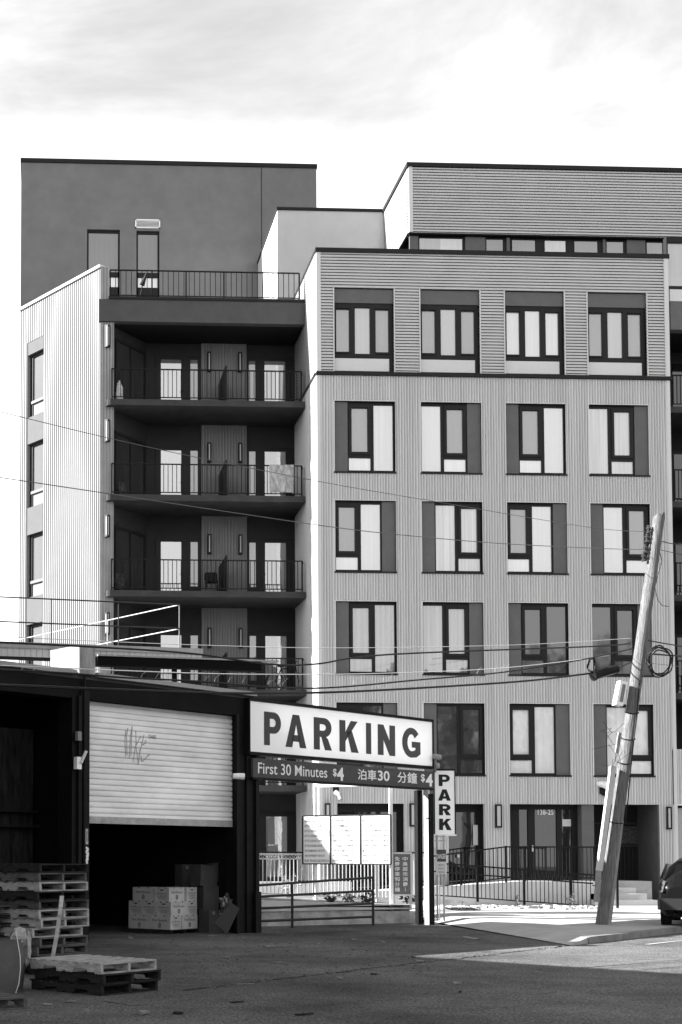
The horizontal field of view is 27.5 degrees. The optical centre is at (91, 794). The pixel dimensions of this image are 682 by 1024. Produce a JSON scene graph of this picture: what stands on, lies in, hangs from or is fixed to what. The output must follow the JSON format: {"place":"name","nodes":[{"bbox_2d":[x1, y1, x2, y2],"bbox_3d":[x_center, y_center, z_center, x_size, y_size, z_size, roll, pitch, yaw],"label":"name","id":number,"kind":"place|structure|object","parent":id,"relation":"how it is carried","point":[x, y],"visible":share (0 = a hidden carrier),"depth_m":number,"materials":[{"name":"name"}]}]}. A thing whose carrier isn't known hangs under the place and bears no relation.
{"place":"outdoors","nodes":[
{"label":"outdoors","id":0,"kind":"place"},
{"bbox_2d":[0,647,261,941],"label":"warehouse","id":1,"kind":"structure","parent":0,"point":[121,794],"depth_m":28.21,"materials":[{"name":"black"}]},
{"bbox_2d":[0,596,278,681],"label":"roof deck","id":2,"kind":"structure","parent":1,"relation":"on","point":[120,658],"depth_m":37.85,"materials":[{"name":"paint"}]},
{"bbox_2d":[244,697,433,768],"bbox_3d":[6.031,-1.402,32.098,6.949,1.263,0.220,3,-4,-41],"label":"parking sign","id":3,"kind":"object","parent":1,"relation":"attached to","point":[282,729],"visible":1,"depth_m":31.73,"materials":[{"name":"paint"}]},
{"bbox_2d":[249,758,434,790],"bbox_3d":[6.113,-0.466,32.062,6.854,0.474,0.120,3,-4,-41],"label":"rate strip","id":4,"kind":"object","parent":3,"relation":"hanging from","point":[295,771],"visible":1,"depth_m":31.77,"materials":[{"name":"paint"}]},
{"bbox_2d":[175,864,197,886],"bbox_3d":[2.207,1.862,30.887,0.500,0.550,0.304,2,-3,-30],"label":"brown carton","id":5,"kind":"object","parent":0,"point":[182,875],"visible":0.5,"depth_m":30.71,"materials":[{"name":"grey"}]},
{"bbox_2d":[0,920,681,1023],"bbox_3d":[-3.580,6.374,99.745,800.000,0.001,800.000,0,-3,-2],"label":"ground","id":6,"kind":"structure","parent":0,"point":[496,988],"depth_m":17.93,"materials":[{"name":"asphalt"}]},
{"bbox_2d":[0,938,25,992],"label":"cardboard bin","id":7,"kind":"object","parent":6,"relation":"on","point":[9,965],"visible":0.88,"depth_m":16.15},
{"bbox_2d":[0,992,26,1009],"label":"wooden pallet","id":8,"kind":"object","parent":6,"relation":"on","point":[20,1002],"visible":1,"depth_m":14.52,"materials":[{"name":"grey wood"}]},
{"bbox_2d":[25,963,47,974],"bbox_3d":[-0.809,2.471,19.513,1.228,0.127,1.021,-2,-4,44],"label":"wooden pallet","id":9,"kind":"object","parent":6,"relation":"on","point":[28,969],"visible":0.06,"depth_m":18.87,"materials":[{"name":"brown wood"}]},
{"bbox_2d":[31,952,90,957],"bbox_3d":[-0.794,2.343,19.510,1.228,0.127,1.020,-2,-4,43],"label":"wooden pallet","id":10,"kind":"object","parent":9,"relation":"on","point":[56,955],"visible":0.11,"depth_m":19.15,"materials":[{"name":"grey wood"}]},
{"bbox_2d":[31,943,86,955],"bbox_3d":[-0.844,2.214,19.520,1.228,0.127,1.020,-2,-4,44],"label":"wooden pallet","id":11,"kind":"object","parent":10,"relation":"on","point":[81,948],"visible":0.42,"depth_m":19.20,"materials":[{"name":"grey wood"}]},
{"bbox_2d":[0,934,87,946],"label":"wooden pallet","id":12,"kind":"object","parent":11,"relation":"on","point":[39,942],"visible":0.47,"depth_m":19.19,"materials":[{"name":"grey wood"}]},
{"bbox_2d":[0,925,82,937],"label":"wooden pallet","id":13,"kind":"object","parent":12,"relation":"on","point":[47,932],"visible":0.56,"depth_m":19.15,"materials":[{"name":"grey wood"}]},
{"bbox_2d":[0,917,88,927],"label":"wooden pallet","id":14,"kind":"object","parent":13,"relation":"on","point":[38,923],"visible":0.66,"depth_m":19.16,"materials":[{"name":"grey wood"}]},
{"bbox_2d":[0,908,88,918],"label":"wooden pallet","id":15,"kind":"object","parent":14,"relation":"on","point":[39,914],"visible":0.7,"depth_m":19.18,"materials":[{"name":"grey wood"}]},
{"bbox_2d":[0,899,88,909],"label":"wooden pallet","id":16,"kind":"object","parent":15,"relation":"on","point":[38,905],"visible":0.74,"depth_m":19.21,"materials":[{"name":"grey wood"}]},
{"bbox_2d":[0,890,87,900],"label":"wooden pallet","id":17,"kind":"object","parent":16,"relation":"on","point":[33,895],"visible":0.84,"depth_m":19.13,"materials":[{"name":"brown wood"}]},
{"bbox_2d":[0,881,87,890],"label":"wooden pallet","id":18,"kind":"object","parent":17,"relation":"on","point":[39,886],"visible":0.86,"depth_m":19.19,"materials":[{"name":"grey wood"}]},
{"bbox_2d":[0,872,86,881],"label":"wooden pallet","id":19,"kind":"object","parent":18,"relation":"on","point":[37,877],"visible":0.88,"depth_m":19.22,"materials":[{"name":"grey wood"}]},
{"bbox_2d":[0,863,87,872],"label":"wooden pallet","id":20,"kind":"object","parent":19,"relation":"on","point":[33,868],"visible":1,"depth_m":19.25,"materials":[{"name":"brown wood"}]},
{"bbox_2d":[30,978,157,995],"bbox_3d":[0.032,2.336,16.638,1.228,0.127,1.021,-3,-4,44],"label":"wooden pallet","id":21,"kind":"object","parent":6,"relation":"on","point":[77,987],"visible":0.68,"depth_m":16.32,"materials":[{"name":"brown wood"}]},
{"bbox_2d":[33,968,160,984],"bbox_3d":[0.069,2.209,16.639,1.021,0.127,1.228,3,-4,-45],"label":"wooden pallet","id":22,"kind":"object","parent":21,"relation":"on","point":[93,977],"visible":0.74,"depth_m":16.31,"materials":[{"name":"grey wood"}]},
{"bbox_2d":[30,954,156,973],"bbox_3d":[0.017,2.082,16.641,1.228,0.127,1.020,-2,-4,44],"label":"wooden pallet","id":23,"kind":"object","parent":22,"relation":"on","point":[97,964],"visible":1,"depth_m":16.40,"materials":[{"name":"grey wood"}]},
{"bbox_2d":[127,928,198,933],"bbox_3d":[1.582,3.008,29.826,1.228,0.127,1.021,-2,-4,40],"label":"wooden pallet","id":24,"kind":"object","parent":6,"relation":"on","point":[153,931],"visible":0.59,"depth_m":29.48,"materials":[{"name":"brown wood"}]},
{"bbox_2d":[129,914,148,928],"bbox_3d":[1.178,2.786,29.779,0.589,0.302,0.402,-2,-4,39],"label":"produce carton","id":25,"kind":"object","parent":24,"relation":"on","point":[139,921],"visible":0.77,"depth_m":29.63,"materials":[{"name":"grey"}]},
{"bbox_2d":[149,915,180,929],"bbox_3d":[1.613,2.770,29.408,0.589,0.302,0.402,-2,-4,40],"label":"produce carton","id":26,"kind":"object","parent":24,"relation":"on","point":[164,922],"visible":0.99,"depth_m":29.24,"materials":[{"name":"grey"}]},
{"bbox_2d":[142,901,156,914],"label":"produce carton","id":27,"kind":"object","parent":26,"relation":"on","point":[149,907],"visible":0.57,"depth_m":29.44,"materials":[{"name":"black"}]},
{"bbox_2d":[133,887,153,900],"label":"produce carton","id":28,"kind":"object","parent":27,"relation":"on","point":[143,893],"visible":0.72,"depth_m":29.61,"materials":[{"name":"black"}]},
{"bbox_2d":[157,901,186,915],"bbox_3d":[1.758,2.469,29.427,0.402,0.302,0.589,-2,-4,40],"label":"produce carton","id":29,"kind":"object","parent":26,"relation":"on","point":[176,908],"visible":1,"depth_m":29.24,"materials":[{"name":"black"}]},
{"bbox_2d":[154,887,183,901],"bbox_3d":[1.714,2.169,29.482,0.402,0.302,0.589,-2,-4,39],"label":"produce carton","id":30,"kind":"object","parent":29,"relation":"on","point":[167,894],"visible":1,"depth_m":29.30,"materials":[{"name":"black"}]},
{"bbox_2d":[199,909,224,932],"bbox_3d":[2.674,2.788,29.815,0.440,0.500,0.404,2,-3,-30],"label":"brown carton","id":31,"kind":"object","parent":6,"relation":"on","point":[208,919],"visible":0.71,"depth_m":29.63,"materials":[{"name":"grey"}]},
{"bbox_2d":[197,886,218,909],"bbox_3d":[2.572,2.296,30.192,0.420,0.520,0.400,2,-3,-30],"label":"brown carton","id":32,"kind":"object","parent":31,"relation":"on","point":[207,897],"visible":0.86,"depth_m":30.02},
{"bbox_2d":[190,864,217,886],"bbox_3d":[2.528,1.842,30.224,0.556,0.588,0.406,2,-3,-35],"label":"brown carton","id":33,"kind":"object","parent":32,"relation":"on","point":[203,875],"visible":0.86,"depth_m":30.08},
{"bbox_2d":[215,903,238,933],"bbox_3d":[2.944,2.669,29.186,0.572,0.680,0.087,1,-3,-17],"label":"cardboard flap","id":34,"kind":"object","parent":6,"relation":"on","point":[224,920],"visible":1,"depth_m":29.18,"materials":[{"name":"grey"}]},
{"bbox_2d":[105,927,432,974],"bbox_3d":[4.091,2.830,25.539,8.257,0.014,13.421,0,-3,-2],"label":"grit","id":35,"kind":"object","parent":6,"relation":"on","point":[288,951],"visible":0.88,"depth_m":23.38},
{"bbox_2d":[259,882,351,899],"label":"forecourt kerb","id":36,"kind":"structure","parent":6,"relation":"on","point":[307,888],"depth_m":40.87,"materials":[{"name":"concrete"}]},
{"bbox_2d":[259,876,374,927],"bbox_3d":[5.387,2.560,32.313,3.671,1.211,0.064,2,-3,-30],"label":"tube barrier","id":37,"kind":"object","parent":6,"relation":"on","point":[292,907],"visible":0.8,"depth_m":32.28,"materials":[{"name":"grey"}]},
{"bbox_2d":[261,897,409,910],"bbox_3d":[4.630,2.859,34.937,6.946,0.660,2.700,2,-3,-27],"label":"planting bed","id":38,"kind":"object","parent":6,"relation":"on","point":[302,900],"visible":0.07,"depth_m":35.21,"materials":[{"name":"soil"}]},
{"bbox_2d":[259,853,424,904],"bbox_3d":[6.433,2.307,36.722,7.000,1.425,0.080,2,-3,-27],"label":"picket railing","id":39,"kind":"object","parent":38,"relation":"on","point":[377,897],"visible":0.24,"depth_m":36.72,"materials":[{"name":"grey"}]},
{"bbox_2d":[393,852,411,909],"bbox_3d":[8.168,2.268,35.521,0.571,1.518,0.096,1,-3,-10],"label":"character sign","id":40,"kind":"object","parent":38,"relation":"on","point":[402,873],"visible":1,"depth_m":35.49,"materials":[{"name":"grey"}]},
{"bbox_2d":[261,901,414,926],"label":"lot wall","id":41,"kind":"structure","parent":6,"relation":"on","point":[383,917],"depth_m":33.53,"materials":[{"name":"concrete"}]},
{"bbox_2d":[302,784,393,910],"bbox_3d":[6.741,1.512,35.525,2.458,3.618,0.167,-1,-3,30],"label":"rate board","id":42,"kind":"object","parent":6,"relation":"on","point":[360,839],"visible":1,"depth_m":35.45,"materials":[{"name":"grey metal"}]},
{"bbox_2d":[414,790,436,924],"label":"gate column","id":43,"kind":"structure","parent":6,"relation":"on","point":[430,861],"depth_m":33.76,"materials":[{"name":"metal"}]},
{"bbox_2d":[429,769,456,835],"bbox_3d":[8.935,0.194,34.618,0.785,1.706,0.280,1,-3,-8],"label":"blade sign","id":44,"kind":"object","parent":43,"relation":"attached to","point":[444,795],"visible":0.96,"depth_m":34.51,"materials":[{"name":"paint"}]},
{"bbox_2d":[352,880,657,905],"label":"entrance ramp","id":45,"kind":"structure","parent":6,"relation":"on","point":[634,893],"depth_m":41.36,"materials":[{"name":"concrete"}]},
{"bbox_2d":[434,846,504,886],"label":"ramp railing","id":46,"kind":"object","parent":45,"relation":"on","point":[460,853],"visible":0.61,"depth_m":41.39,"materials":[{"name":"black"}]},
{"bbox_2d":[434,863,594,906],"bbox_3d":[12.561,2.698,40.047,4.784,1.394,0.170,0,-3,-2],"label":"ramp railing","id":47,"kind":"object","parent":45,"relation":"on","point":[524,901],"visible":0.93,"depth_m":39.99,"materials":[{"name":"black"}]},
{"bbox_2d":[504,846,595,881],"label":"ramp railing","id":48,"kind":"object","parent":45,"relation":"on","point":[558,847],"visible":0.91,"depth_m":41.48,"materials":[{"name":"black"}]},
{"bbox_2d":[580,926,681,943],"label":"kerb","id":49,"kind":"structure","parent":6,"relation":"on","point":[629,935],"depth_m":27.97,"materials":[{"name":"concrete"}]},
{"bbox_2d":[657,858,681,924],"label":"parked car","id":50,"kind":"object","parent":6,"relation":"on","point":[669,901],"visible":0.97,"depth_m":30.64,"materials":[{"name":"black paint"}]},
{"bbox_2d":[0,0,681,661],"label":"sky","id":51,"kind":"structure","parent":0,"point":[359,91],"materials":[{"name":"white"}]},
{"bbox_2d":[18,158,681,899],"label":"apartment building","id":52,"kind":"structure","parent":0,"point":[496,338],"depth_m":43.95,"materials":[{"name":"metal"}]},
{"bbox_2d":[29,532,42,596],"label":"window","id":53,"kind":"structure","parent":52,"relation":"in","point":[36,540],"depth_m":47.96,"materials":[{"name":"black"}]},
{"bbox_2d":[29,624,42,664],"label":"window","id":54,"kind":"structure","parent":52,"relation":"in","point":[36,629],"depth_m":47.81,"materials":[{"name":"black"}]},
{"bbox_2d":[30,350,43,416],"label":"window","id":55,"kind":"structure","parent":52,"relation":"in","point":[37,360],"depth_m":48.26,"materials":[{"name":"black"}]},
{"bbox_2d":[30,440,43,506],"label":"window","id":56,"kind":"structure","parent":52,"relation":"in","point":[36,450],"depth_m":48.11,"materials":[{"name":"black"}]},
{"bbox_2d":[87,230,119,295],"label":"window","id":57,"kind":"structure","parent":52,"relation":"in","point":[103,246],"depth_m":54.07,"materials":[{"name":"black"}]},
{"bbox_2d":[114,525,144,589],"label":"window","id":58,"kind":"structure","parent":52,"relation":"in","point":[128,544],"depth_m":45.92,"materials":[{"name":"black"}]},
{"bbox_2d":[114,622,144,677],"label":"window","id":59,"kind":"structure","parent":52,"relation":"in","point":[124,632],"depth_m":45.76,"materials":[{"name":"black"}]},
{"bbox_2d":[114,337,145,398],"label":"window","id":60,"kind":"structure","parent":52,"relation":"in","point":[127,355],"depth_m":46.22,"materials":[{"name":"black"}]},
{"bbox_2d":[114,431,145,493],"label":"window","id":61,"kind":"structure","parent":52,"relation":"in","point":[124,452],"depth_m":46.06,"materials":[{"name":"black"}]},
{"bbox_2d":[136,231,158,296],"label":"window","id":62,"kind":"structure","parent":52,"relation":"in","point":[147,243],"depth_m":54.12,"materials":[{"name":"black"}]},
{"bbox_2d":[156,355,200,399],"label":"balcony door","id":63,"kind":"structure","parent":52,"relation":"in","point":[162,361],"depth_m":47.06,"materials":[{"name":"black"}]},
{"bbox_2d":[156,446,200,494],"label":"balcony door","id":64,"kind":"structure","parent":52,"relation":"in","point":[165,457],"depth_m":46.90,"materials":[{"name":"black"}]},
{"bbox_2d":[156,537,200,590],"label":"balcony door","id":65,"kind":"structure","parent":52,"relation":"in","point":[166,547],"depth_m":46.74,"materials":[{"name":"black"}]},
{"bbox_2d":[156,631,200,684],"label":"balcony door","id":66,"kind":"structure","parent":52,"relation":"in","point":[169,638],"depth_m":46.61,"materials":[{"name":"black"}]},
{"bbox_2d":[246,357,292,400],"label":"balcony door","id":67,"kind":"structure","parent":52,"relation":"in","point":[252,363],"depth_m":47.17,"materials":[{"name":"black"}]},
{"bbox_2d":[247,447,292,495],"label":"balcony door","id":68,"kind":"structure","parent":52,"relation":"in","point":[255,455],"depth_m":47.01,"materials":[{"name":"black"}]},
{"bbox_2d":[247,538,293,591],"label":"balcony door","id":69,"kind":"structure","parent":52,"relation":"in","point":[257,548],"depth_m":46.86,"materials":[{"name":"black"}]},
{"bbox_2d":[247,632,293,689],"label":"balcony door","id":70,"kind":"structure","parent":52,"relation":"in","point":[264,641],"depth_m":46.70,"materials":[{"name":"black"}]},
{"bbox_2d":[259,812,294,877],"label":"balcony door","id":71,"kind":"structure","parent":52,"relation":"in","point":[276,829],"depth_m":46.40,"materials":[{"name":"black"}]},
{"bbox_2d":[269,464,293,493],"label":"cloth","id":72,"kind":"object","parent":52,"relation":"hanging from","point":[279,483],"visible":0.97,"depth_m":44.98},
{"bbox_2d":[334,289,392,371],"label":"window","id":73,"kind":"structure","parent":52,"relation":"in","point":[363,318],"depth_m":43.70,"materials":[{"name":"black"}]},
{"bbox_2d":[334,402,395,473],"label":"window","id":74,"kind":"structure","parent":52,"relation":"in","point":[364,431],"depth_m":43.54,"materials":[{"name":"black"}]},
{"bbox_2d":[335,501,396,573],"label":"window","id":75,"kind":"structure","parent":52,"relation":"in","point":[356,551],"depth_m":43.38,"materials":[{"name":"black"}]},
{"bbox_2d":[335,602,397,674],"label":"window","id":76,"kind":"structure","parent":52,"relation":"in","point":[358,624],"depth_m":43.23,"materials":[{"name":"black"}]},
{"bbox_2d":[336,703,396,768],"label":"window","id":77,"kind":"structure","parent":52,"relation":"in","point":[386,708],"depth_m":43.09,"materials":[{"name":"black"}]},
{"bbox_2d":[420,290,478,372],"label":"window","id":78,"kind":"structure","parent":52,"relation":"in","point":[449,319],"depth_m":43.79,"materials":[{"name":"black"}]},
{"bbox_2d":[421,403,482,474],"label":"window","id":79,"kind":"structure","parent":52,"relation":"in","point":[450,433],"depth_m":43.63,"materials":[{"name":"black"}]},
{"bbox_2d":[421,502,483,573],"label":"window","id":80,"kind":"structure","parent":52,"relation":"in","point":[439,520],"depth_m":43.49,"materials":[{"name":"black"}]},
{"bbox_2d":[422,603,484,675],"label":"window","id":81,"kind":"structure","parent":52,"relation":"in","point":[444,624],"depth_m":43.33,"materials":[{"name":"black"}]},
{"bbox_2d":[424,703,485,776],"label":"window","id":82,"kind":"structure","parent":52,"relation":"in","point":[458,728],"depth_m":43.19,"materials":[{"name":"black"}]},
{"bbox_2d":[505,292,563,374],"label":"window","id":83,"kind":"structure","parent":52,"relation":"in","point":[533,320],"depth_m":43.89,"materials":[{"name":"black"}]},
{"bbox_2d":[506,404,567,475],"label":"window","id":84,"kind":"structure","parent":52,"relation":"in","point":[535,434],"depth_m":43.74,"materials":[{"name":"black"}]},
{"bbox_2d":[507,503,568,574],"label":"window","id":85,"kind":"structure","parent":52,"relation":"in","point":[525,559],"depth_m":43.58,"materials":[{"name":"black"}]},
{"bbox_2d":[508,603,567,675],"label":"window","id":86,"kind":"structure","parent":52,"relation":"in","point":[535,624],"depth_m":43.43,"materials":[{"name":"black"}]},
{"bbox_2d":[509,704,571,776],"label":"window","id":87,"kind":"structure","parent":52,"relation":"in","point":[539,733],"depth_m":43.26,"materials":[{"name":"black"}]},
{"bbox_2d":[510,805,577,879],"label":"entrance door","id":88,"kind":"structure","parent":52,"relation":"in","point":[530,825],"depth_m":43.54,"materials":[{"name":"black"}]},
{"bbox_2d":[588,293,645,375],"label":"window","id":89,"kind":"structure","parent":52,"relation":"in","point":[616,322],"depth_m":43.99,"materials":[{"name":"black"}]},
{"bbox_2d":[590,504,648,575],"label":"window","id":90,"kind":"structure","parent":52,"relation":"in","point":[615,561],"depth_m":43.68,"materials":[{"name":"black"}]},
{"bbox_2d":[589,406,650,476],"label":"window","id":91,"kind":"structure","parent":52,"relation":"in","point":[618,435],"depth_m":43.83,"materials":[{"name":"black"}]},
{"bbox_2d":[592,604,653,676],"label":"window","id":92,"kind":"structure","parent":52,"relation":"in","point":[618,622],"depth_m":43.53,"materials":[{"name":"black"}]},
{"bbox_2d":[593,705,655,776],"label":"window","id":93,"kind":"structure","parent":52,"relation":"in","point":[613,717],"depth_m":43.37,"materials":[{"name":"black"}]},
{"bbox_2d":[663,236,681,288],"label":"window","id":94,"kind":"structure","parent":52,"relation":"in","point":[672,245],"depth_m":44.20,"materials":[{"name":"black"}]},
{"bbox_2d":[670,361,681,405],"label":"balcony door","id":95,"kind":"structure","parent":52,"relation":"in","point":[675,366],"depth_m":45.84,"materials":[{"name":"black"}]},
{"bbox_2d":[671,452,681,500],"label":"balcony door","id":96,"kind":"structure","parent":52,"relation":"in","point":[676,457],"depth_m":45.69,"materials":[{"name":"black"}]},
{"bbox_2d":[673,541,681,594],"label":"balcony door","id":97,"kind":"structure","parent":52,"relation":"in","point":[676,548],"depth_m":45.54,"materials":[{"name":"black"}]},
{"bbox_2d":[675,635,681,692],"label":"balcony door","id":98,"kind":"structure","parent":52,"relation":"in","point":[678,638],"depth_m":45.38,"materials":[{"name":"black"}]},
{"bbox_2d":[412,905,681,944],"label":"sidewalk","id":99,"kind":"structure","parent":0,"point":[567,926],"depth_m":32.44,"materials":[{"name":"concrete"}]},
{"bbox_2d":[434,835,445,920],"bbox_3d":[8.786,2.090,34.032,0.289,2.158,0.134,0,-3,-2],"label":"pipe stand","id":100,"kind":"object","parent":99,"relation":"on","point":[438,914],"visible":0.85,"depth_m":33.97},
{"bbox_2d":[435,904,597,909],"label":"loose stones","id":101,"kind":"object","parent":99,"relation":"on","point":[554,906],"visible":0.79,"depth_m":39.00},
{"bbox_2d":[594,512,668,924],"bbox_3d":[12.472,-1.799,31.149,1.850,9.628,0.556,0,-3,-2],"label":"utility pole","id":102,"kind":"object","parent":99,"relation":"on","point":[604,891],"visible":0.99,"depth_m":31.10,"materials":[{"name":"grey wood"}]},
{"bbox_2d":[0,673,589,693],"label":"overhead cable","id":103,"kind":"object","parent":102,"relation":"attached to","point":[146,690],"visible":1,"depth_m":23.56,"materials":[{"name":"black plastic"}]},
{"bbox_2d":[0,655,608,674],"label":"overhead cable","id":104,"kind":"object","parent":102,"relation":"attached to","point":[272,674],"visible":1,"depth_m":23.60,"materials":[{"name":"rubber"}]},
{"bbox_2d":[0,641,630,665],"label":"overhead cable","id":105,"kind":"object","parent":102,"relation":"attached to","point":[44,644],"visible":1,"depth_m":23.87,"materials":[{"name":"black plastic"}]},
{"bbox_2d":[0,636,630,647],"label":"overhead cable","id":106,"kind":"object","parent":102,"relation":"attached to","point":[296,647],"visible":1,"depth_m":24.04,"materials":[{"name":"rubber"}]},
{"bbox_2d":[0,648,632,688],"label":"overhead cable","id":107,"kind":"object","parent":102,"relation":"attached to","point":[16,670],"visible":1,"depth_m":23.86,"materials":[{"name":"black plastic"}]},
{"bbox_2d":[0,477,643,549],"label":"overhead cable","id":108,"kind":"object","parent":102,"relation":"attached to","point":[295,521],"visible":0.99,"depth_m":24.09,"materials":[{"name":"grey metal"}]},
{"bbox_2d":[0,411,645,531],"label":"overhead cable","id":109,"kind":"object","parent":102,"relation":"attached to","point":[294,476],"visible":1,"depth_m":24.09,"materials":[{"name":"grey metal"}]},
{"bbox_2d":[645,645,672,677],"bbox_3d":[13.037,-3.070,30.973,0.642,0.767,0.279,0,-3,-2],"label":"cable coil","id":110,"kind":"object","parent":102,"relation":"hanging from","point":[650,667],"visible":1,"depth_m":30.94,"materials":[{"name":"black"}]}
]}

